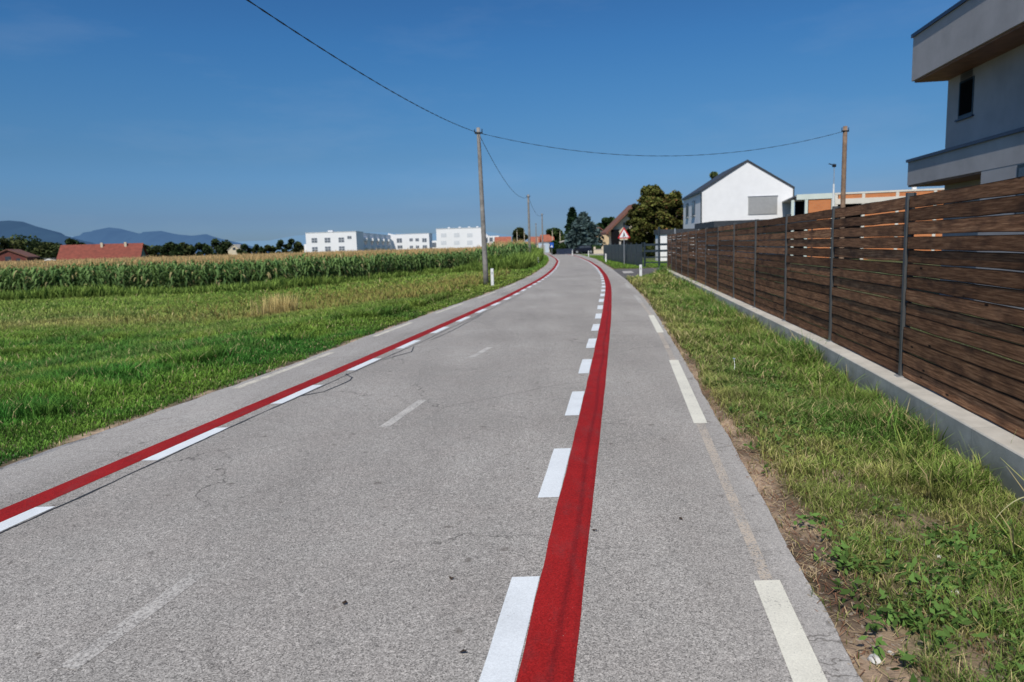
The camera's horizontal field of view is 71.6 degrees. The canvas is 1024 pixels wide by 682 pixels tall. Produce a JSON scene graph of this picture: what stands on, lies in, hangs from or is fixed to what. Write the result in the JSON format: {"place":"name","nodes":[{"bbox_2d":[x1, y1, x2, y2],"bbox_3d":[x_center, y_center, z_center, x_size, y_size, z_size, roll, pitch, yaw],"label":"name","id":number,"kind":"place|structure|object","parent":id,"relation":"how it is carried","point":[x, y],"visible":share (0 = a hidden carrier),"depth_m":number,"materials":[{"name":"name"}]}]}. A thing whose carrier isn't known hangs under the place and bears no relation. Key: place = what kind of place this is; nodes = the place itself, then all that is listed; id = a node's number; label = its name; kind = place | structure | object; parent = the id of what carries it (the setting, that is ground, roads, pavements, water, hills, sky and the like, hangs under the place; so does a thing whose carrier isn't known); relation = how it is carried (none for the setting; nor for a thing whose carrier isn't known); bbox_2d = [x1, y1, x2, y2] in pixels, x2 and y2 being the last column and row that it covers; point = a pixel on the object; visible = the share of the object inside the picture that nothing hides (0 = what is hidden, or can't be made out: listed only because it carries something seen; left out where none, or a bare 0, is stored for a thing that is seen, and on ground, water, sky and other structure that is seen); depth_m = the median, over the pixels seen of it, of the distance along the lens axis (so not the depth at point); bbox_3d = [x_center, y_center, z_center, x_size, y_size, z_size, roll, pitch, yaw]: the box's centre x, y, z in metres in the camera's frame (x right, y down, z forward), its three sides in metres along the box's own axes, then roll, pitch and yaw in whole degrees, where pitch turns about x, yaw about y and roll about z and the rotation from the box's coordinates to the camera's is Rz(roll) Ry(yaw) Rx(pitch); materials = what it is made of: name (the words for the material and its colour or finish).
{"place":"outdoors","nodes":[
{"label":"outdoors","id":0,"kind":"place"},
{"bbox_2d":[0,221,94,246],"bbox_3d":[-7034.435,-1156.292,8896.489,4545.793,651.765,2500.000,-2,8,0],"label":"hills","id":1,"kind":"structure","parent":0,"point":[8,229],"depth_m":8647.36,"materials":[{"name":"blue"}]},
{"bbox_2d":[56,242,148,259],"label":"barn","id":2,"kind":"structure","parent":0,"point":[94,251],"depth_m":202.61,"materials":[{"name":"red tile"}]},
{"bbox_2d":[73,227,268,254],"bbox_3d":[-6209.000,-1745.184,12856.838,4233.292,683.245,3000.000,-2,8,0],"label":"hills","id":3,"kind":"structure","parent":0,"point":[109,235],"depth_m":12281.64,"materials":[{"name":"blue"}]},
{"bbox_2d":[69,232,527,251],"bbox_3d":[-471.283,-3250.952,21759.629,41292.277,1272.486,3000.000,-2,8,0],"label":"hills","id":4,"kind":"structure","parent":0,"point":[301,239],"depth_m":21248.97,"materials":[{"name":"blue"}]},
{"bbox_2d":[0,252,862,681],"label":"road","id":5,"kind":"structure","parent":0,"point":[500,456],"depth_m":4.01,"materials":[{"name":"grey asphalt"}]},
{"bbox_2d":[0,0,959,241],"label":"sky","id":6,"kind":"structure","parent":0,"point":[216,118],"materials":[{"name":"blue"}]},
{"bbox_2d":[0,253,1023,681],"bbox_3d":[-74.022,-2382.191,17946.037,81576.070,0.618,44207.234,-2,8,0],"label":"ground","id":7,"kind":"structure","parent":0,"point":[888,633],"depth_m":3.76,"materials":[{"name":"green plant"}]},
{"bbox_2d":[0,236,26,251],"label":"broadleaf tree","id":8,"kind":"object","parent":7,"relation":"on","point":[6,243],"visible":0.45,"depth_m":280.18,"materials":[{"name":"green plant"}]},
{"bbox_2d":[0,249,39,261],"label":"brick farmhouse","id":9,"kind":"object","parent":7,"relation":"on","point":[6,255],"visible":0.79,"depth_m":205.40,"materials":[{"name":"brown tile"}]},
{"bbox_2d":[5,234,42,259],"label":"broadleaf tree","id":10,"kind":"object","parent":7,"relation":"on","point":[31,244],"visible":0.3,"depth_m":297.16,"materials":[{"name":"green plant"}]},
{"bbox_2d":[29,239,47,258],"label":"broadleaf tree","id":11,"kind":"object","parent":7,"relation":"on","point":[41,243],"visible":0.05,"depth_m":316.15,"materials":[{"name":"green plant"}]},
{"bbox_2d":[30,242,59,260],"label":"broadleaf tree","id":12,"kind":"object","parent":7,"relation":"on","point":[51,250],"visible":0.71,"depth_m":287.96,"materials":[{"name":"green plant"}]},
{"bbox_2d":[58,238,84,251],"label":"broadleaf tree","id":13,"kind":"object","parent":7,"relation":"on","point":[69,241],"visible":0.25,"depth_m":240.67,"materials":[{"name":"green plant"}]},
{"bbox_2d":[144,244,159,256],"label":"broadleaf tree","id":14,"kind":"object","parent":7,"relation":"on","point":[151,250],"visible":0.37,"depth_m":298.20,"materials":[{"name":"green plant"}]},
{"bbox_2d":[157,241,184,255],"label":"broadleaf tree","id":15,"kind":"object","parent":7,"relation":"on","point":[171,248],"visible":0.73,"depth_m":288.86,"materials":[{"name":"green plant"}]},
{"bbox_2d":[179,242,195,255],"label":"broadleaf tree","id":16,"kind":"object","parent":7,"relation":"on","point":[186,248],"visible":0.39,"depth_m":306.35,"materials":[{"name":"green plant"}]},
{"bbox_2d":[190,242,211,255],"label":"broadleaf tree","id":17,"kind":"object","parent":7,"relation":"on","point":[205,249],"visible":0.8,"depth_m":281.06,"materials":[{"name":"green plant"}]},
{"bbox_2d":[201,238,231,255],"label":"broadleaf tree","id":18,"kind":"object","parent":7,"relation":"on","point":[222,246],"visible":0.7,"depth_m":298.36,"materials":[{"name":"green plant"}]},
{"bbox_2d":[227,244,246,254],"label":"farmhouse","id":19,"kind":"object","parent":7,"relation":"on","point":[232,249],"visible":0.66,"depth_m":297.12,"materials":[{"name":"beige paint"}]},
{"bbox_2d":[236,243,251,254],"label":"broadleaf tree","id":20,"kind":"object","parent":7,"relation":"on","point":[244,246],"visible":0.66,"depth_m":289.82,"materials":[{"name":"green plant"}]},
{"bbox_2d":[252,244,263,254],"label":"broadleaf tree","id":21,"kind":"object","parent":7,"relation":"on","point":[256,248],"visible":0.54,"depth_m":307.84,"materials":[{"name":"green plant"}]},
{"bbox_2d":[0,239,536,292],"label":"corn field","id":22,"kind":"structure","parent":7,"relation":"on","point":[186,269],"depth_m":42.57,"materials":[{"name":"green plant"}]},
{"bbox_2d":[262,244,276,253],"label":"broadleaf tree","id":23,"kind":"object","parent":7,"relation":"on","point":[270,248],"visible":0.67,"depth_m":281.51,"materials":[{"name":"green plant"}]},
{"bbox_2d":[276,239,287,253],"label":"broadleaf tree","id":24,"kind":"object","parent":7,"relation":"on","point":[279,244],"visible":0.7,"depth_m":298.71,"materials":[{"name":"green plant"}]},
{"bbox_2d":[286,238,298,252],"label":"broadleaf tree","id":25,"kind":"object","parent":7,"relation":"on","point":[291,241],"visible":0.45,"depth_m":315.91,"materials":[{"name":"green plant"}]},
{"bbox_2d":[293,242,303,252],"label":"broadleaf tree","id":26,"kind":"object","parent":7,"relation":"on","point":[299,246],"visible":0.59,"depth_m":290.12,"materials":[{"name":"green plant"}]},
{"bbox_2d":[0,247,666,465],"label":"meadow grass","id":27,"kind":"structure","parent":7,"relation":"on","point":[66,353],"depth_m":16.91,"materials":[{"name":"green plant"}]},
{"bbox_2d":[304,230,391,252],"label":"apartment block","id":28,"kind":"structure","parent":7,"relation":"on","point":[331,240],"depth_m":253.52,"materials":[{"name":"white paint"}]},
{"bbox_2d":[311,238,317,242],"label":"window","id":29,"kind":"structure","parent":28,"relation":"in","point":[313,240],"depth_m":253.19,"materials":[{"name":"grey glass"}]},
{"bbox_2d":[324,237,330,242],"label":"window","id":30,"kind":"structure","parent":28,"relation":"in","point":[327,240],"depth_m":253.19,"materials":[{"name":"grey glass"}]},
{"bbox_2d":[325,246,330,251],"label":"window","id":31,"kind":"structure","parent":28,"relation":"in","point":[327,248],"depth_m":253.56,"materials":[{"name":"grey glass"}]},
{"bbox_2d":[338,237,343,242],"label":"window","id":32,"kind":"structure","parent":28,"relation":"in","point":[340,239],"depth_m":253.16,"materials":[{"name":"grey glass"}]},
{"bbox_2d":[388,233,431,249],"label":"apartment block","id":33,"kind":"structure","parent":7,"relation":"on","point":[412,241],"depth_m":330.59,"materials":[{"name":"white paint"}]},
{"bbox_2d":[432,226,499,248],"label":"apartment block","id":34,"kind":"structure","parent":7,"relation":"on","point":[448,237],"depth_m":259.27,"materials":[{"name":"white paint"}]},
{"bbox_2d":[474,127,488,284],"bbox_3d":[-1.247,-5.316,29.149,0.381,6.692,0.224,-2,8,0],"label":"utility pole","id":35,"kind":"object","parent":7,"relation":"on","point":[484,244],"visible":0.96,"depth_m":29.08,"materials":[{"name":"brown wood"}]},
{"bbox_2d":[247,0,477,132],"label":"overhead cable","id":36,"kind":"object","parent":35,"relation":"attached to","point":[342,61],"visible":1,"depth_m":14.15,"materials":[{"name":"black plastic"}]},
{"bbox_2d":[480,136,526,197],"bbox_3d":[0.110,-10.653,48.319,0.029,1.011,39.523,-1,8,4],"label":"overhead cable","id":37,"kind":"object","parent":35,"relation":"attached to","point":[496,167],"visible":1,"depth_m":35.64,"materials":[{"name":"black plastic"}]},
{"bbox_2d":[490,269,493,285],"bbox_3d":[-0.786,-2.540,28.443,0.118,0.720,0.118,-1,8,9],"label":"roadside marker post","id":38,"kind":"object","parent":7,"relation":"on","point":[492,276],"visible":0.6,"depth_m":28.39,"materials":[{"name":"plastic"}]},
{"bbox_2d":[495,236,510,242],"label":"village house","id":39,"kind":"structure","parent":7,"relation":"on","point":[502,239],"depth_m":239.56,"materials":[{"name":"beige paint"}]},
{"bbox_2d":[512,227,527,242],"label":"broadleaf tree","id":40,"kind":"object","parent":7,"relation":"on","point":[518,233],"visible":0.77,"depth_m":207.09,"materials":[{"name":"green plant"}]},
{"bbox_2d":[526,194,530,252],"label":"utility pole","id":41,"kind":"object","parent":7,"relation":"on","point":[529,236],"visible":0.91,"depth_m":68.04,"materials":[{"name":"brown wood"}]},
{"bbox_2d":[531,236,539,247],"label":"village house","id":42,"kind":"structure","parent":7,"relation":"on","point":[533,239],"depth_m":214.84,"materials":[{"name":"beige paint"}]},
{"bbox_2d":[541,214,543,252],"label":"utility pole","id":43,"kind":"object","parent":7,"relation":"on","point":[542,231],"visible":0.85,"depth_m":110.61,"materials":[{"name":"brown wood"}]},
{"bbox_2d":[538,242,548,251],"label":"pale shed","id":44,"kind":"structure","parent":7,"relation":"on","point":[546,246],"depth_m":163.50,"materials":[{"name":"metal"}]},
{"bbox_2d":[540,234,553,251],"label":"village house","id":45,"kind":"structure","parent":7,"relation":"on","point":[547,238],"depth_m":184.33,"materials":[{"name":"beige paint"}]},
{"bbox_2d":[549,240,557,254],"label":"shrub","id":46,"kind":"object","parent":7,"relation":"on","point":[552,251],"visible":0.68,"depth_m":120.53,"materials":[{"name":"green plant"}]},
{"bbox_2d":[546,228,563,244],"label":"broadleaf tree","id":47,"kind":"object","parent":7,"relation":"on","point":[557,232],"visible":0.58,"depth_m":186.66,"materials":[{"name":"green plant"}]},
{"bbox_2d":[558,243,566,248],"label":"shrub","id":48,"kind":"object","parent":7,"relation":"on","point":[562,246],"visible":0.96,"depth_m":119.60,"materials":[{"name":"green plant"}]},
{"bbox_2d":[556,249,571,254],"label":"grey board fence","id":49,"kind":"object","parent":7,"relation":"on","point":[561,251],"visible":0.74,"depth_m":119.12,"materials":[{"name":"wood"}]},
{"bbox_2d":[563,207,577,240],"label":"conifer tree","id":50,"kind":"object","parent":7,"relation":"on","point":[571,214],"visible":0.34,"depth_m":147.41,"materials":[{"name":"green plant"}]},
{"bbox_2d":[558,212,604,253],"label":"conifer tree","id":51,"kind":"object","parent":7,"relation":"on","point":[583,231],"visible":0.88,"depth_m":125.01,"materials":[{"name":"green plant"}]},
{"bbox_2d":[571,245,592,253],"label":"parked car","id":52,"kind":"object","parent":7,"relation":"on","point":[583,248],"visible":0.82,"depth_m":120.31,"materials":[{"name":"paint"}]},
{"bbox_2d":[592,245,601,253],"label":"shrub","id":53,"kind":"object","parent":7,"relation":"on","point":[598,246],"visible":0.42,"depth_m":120.43,"materials":[{"name":"green plant"}]},
{"bbox_2d":[593,246,602,253],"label":"garden wall","id":54,"kind":"structure","parent":7,"relation":"on","point":[598,251],"depth_m":115.15,"materials":[{"name":"beige paint"}]},
{"bbox_2d":[594,227,608,244],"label":"village house","id":55,"kind":"structure","parent":7,"relation":"on","point":[606,239],"depth_m":130.75,"materials":[{"name":"beige paint"}]},
{"bbox_2d":[597,216,614,232],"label":"broadleaf tree","id":56,"kind":"object","parent":7,"relation":"on","point":[605,223],"visible":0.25,"depth_m":147.19,"materials":[{"name":"green plant"}]},
{"bbox_2d":[603,243,642,265],"bbox_3d":[8.867,-7.312,58.988,0.060,1.600,25.614,-2,8,2],"label":"metal panel fence","id":57,"kind":"object","parent":7,"relation":"on","point":[634,254],"visible":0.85,"depth_m":54.01,"materials":[{"name":"grey metal"}]},
{"bbox_2d":[618,228,629,263],"bbox_3d":[8.290,-7.010,52.490,0.895,2.730,0.080,-1,8,9],"label":"warning sign","id":58,"kind":"object","parent":7,"relation":"on","point":[623,233],"visible":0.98,"depth_m":52.35,"materials":[{"name":"metal"}]},
{"bbox_2d":[601,203,652,244],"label":"brown roofed house","id":59,"kind":"structure","parent":7,"relation":"on","point":[615,226],"depth_m":102.74,"materials":[{"name":"beige paint"}]},
{"bbox_2d":[625,204,641,243],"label":"broadleaf tree","id":60,"kind":"object","parent":7,"relation":"on","point":[630,212],"visible":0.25,"depth_m":90.35,"materials":[{"name":"green plant"}]},
{"bbox_2d":[639,265,641,275],"bbox_3d":[5.814,-3.137,32.065,0.118,0.620,0.118,-1,8,9],"label":"roadside marker post","id":61,"kind":"object","parent":7,"relation":"on","point":[640,270],"visible":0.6,"depth_m":32.01,"materials":[{"name":"plastic"}]},
{"bbox_2d":[643,246,654,256],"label":"shrub","id":62,"kind":"object","parent":7,"relation":"on","point":[650,254],"visible":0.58,"depth_m":72.98,"materials":[{"name":"green plant"}]},
{"bbox_2d":[630,184,669,247],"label":"broadleaf tree","id":63,"kind":"object","parent":7,"relation":"on","point":[651,199],"visible":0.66,"depth_m":83.50,"materials":[{"name":"green plant"}]},
{"bbox_2d":[643,227,669,266],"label":"driveway gate","id":64,"kind":"structure","parent":7,"relation":"on","point":[658,244],"depth_m":45.12,"materials":[{"name":"metal"}]},
{"bbox_2d":[655,190,682,229],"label":"broadleaf tree","id":65,"kind":"object","parent":7,"relation":"on","point":[671,217],"visible":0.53,"depth_m":77.87,"materials":[{"name":"green plant"}]},
{"bbox_2d":[709,171,717,178],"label":"broadleaf tree","id":66,"kind":"object","parent":7,"relation":"on","point":[712,174],"visible":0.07,"depth_m":76.39,"materials":[{"name":"green plant"}]},
{"bbox_2d":[829,163,835,228],"bbox_3d":[19.953,-7.973,44.419,0.437,6.165,0.200,-2,8,0],"label":"street lamp","id":67,"kind":"object","parent":7,"relation":"on","point":[834,165],"visible":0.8,"depth_m":44.17,"materials":[{"name":"metal"}]},
{"bbox_2d":[839,126,848,268],"bbox_3d":[14.935,-6.173,32.027,0.344,6.826,0.230,-2,8,0],"label":"utility pole","id":68,"kind":"object","parent":7,"relation":"on","point":[843,171],"visible":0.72,"depth_m":31.76,"materials":[{"name":"brown wood"}]},
{"bbox_2d":[484,131,842,155],"bbox_3d":[6.752,-8.406,30.233,16.492,1.038,0.014,-3,8,-10],"label":"overhead cable","id":69,"kind":"object","parent":68,"relation":"attached to","point":[679,155],"visible":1,"depth_m":30.37,"materials":[{"name":"black plastic"}]},
{"bbox_2d":[667,269,1023,503],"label":"concrete base wall","id":70,"kind":"structure","parent":7,"relation":"on","point":[982,436],"depth_m":5.99,"materials":[{"name":"grey concrete"}]},
{"bbox_2d":[667,176,1023,438],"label":"wooden fence","id":71,"kind":"object","parent":70,"relation":"on","point":[986,385],"visible":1,"depth_m":6.87,"materials":[{"name":"brown wood"}]},
{"bbox_2d":[782,187,943,258],"bbox_3d":[26.992,-8.554,52.192,13.236,4.836,9.030,0,8,15],"label":"brick building shell","id":72,"kind":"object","parent":7,"relation":"on","point":[807,203],"visible":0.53,"depth_m":48.55,"materials":[{"name":"concrete"}]},
{"bbox_2d":[867,654,884,664],"bbox_3d":[1.350,1.180,2.631,0.057,0.034,0.056,-2,8,0],"label":"pale stone","id":73,"kind":"object","parent":7,"relation":"on","point":[876,658],"visible":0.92,"depth_m":2.62,"materials":[{"name":"white stone"}]},
{"bbox_2d":[906,0,1023,309],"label":"modern house","id":74,"kind":"structure","parent":7,"relation":"on","point":[971,52],"depth_m":16.69,"materials":[{"name":"grey paint"}]},
{"bbox_2d":[958,68,974,118],"bbox_3d":[11.575,-6.467,18.068,0.050,1.495,0.780,-1,8,8],"label":"window","id":75,"kind":"structure","parent":74,"relation":"in","point":[965,101],"depth_m":18.05,"materials":[{"name":"glass"}]},
{"bbox_2d":[1014,164,1023,213],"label":"window","id":76,"kind":"structure","parent":74,"relation":"in","point":[1020,168],"depth_m":14.19,"materials":[{"name":"glass"}]},
{"bbox_2d":[613,267,664,279],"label":"driveway","id":77,"kind":"structure","parent":0,"point":[636,272],"depth_m":38.47,"materials":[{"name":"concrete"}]},
{"bbox_2d":[654,228,695,260],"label":"garage","id":78,"kind":"structure","parent":0,"point":[663,235],"depth_m":60.43,"materials":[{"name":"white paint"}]},
{"bbox_2d":[682,160,794,255],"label":"white gabled house","id":79,"kind":"structure","parent":0,"point":[747,190],"depth_m":57.72,"materials":[{"name":"paint"}]},
{"bbox_2d":[685,203,688,217],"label":"window","id":80,"kind":"structure","parent":79,"relation":"in","point":[687,205],"depth_m":65.25,"materials":[{"name":"glass"}]},
{"bbox_2d":[691,201,694,216],"bbox_3d":[15.838,-11.562,62.069,0.140,1.320,1.720,-1,8,6],"label":"window","id":81,"kind":"structure","parent":79,"relation":"in","point":[693,202],"depth_m":61.85,"materials":[{"name":"glass"}]},
{"bbox_2d":[748,195,777,214],"bbox_3d":[20.366,-11.041,57.626,2.380,1.480,0.110,-1,8,6],"label":"window","id":82,"kind":"structure","parent":79,"relation":"in","point":[756,204],"depth_m":57.61,"materials":[{"name":"metal"}]},
{"bbox_2d":[695,219,814,260],"bbox_3d":[17.756,-7.389,52.629,7.000,2.980,6.500,-1,8,3],"label":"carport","id":83,"kind":"object","parent":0,"point":[711,224],"visible":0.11,"depth_m":51.11,"materials":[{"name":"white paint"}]}
]}

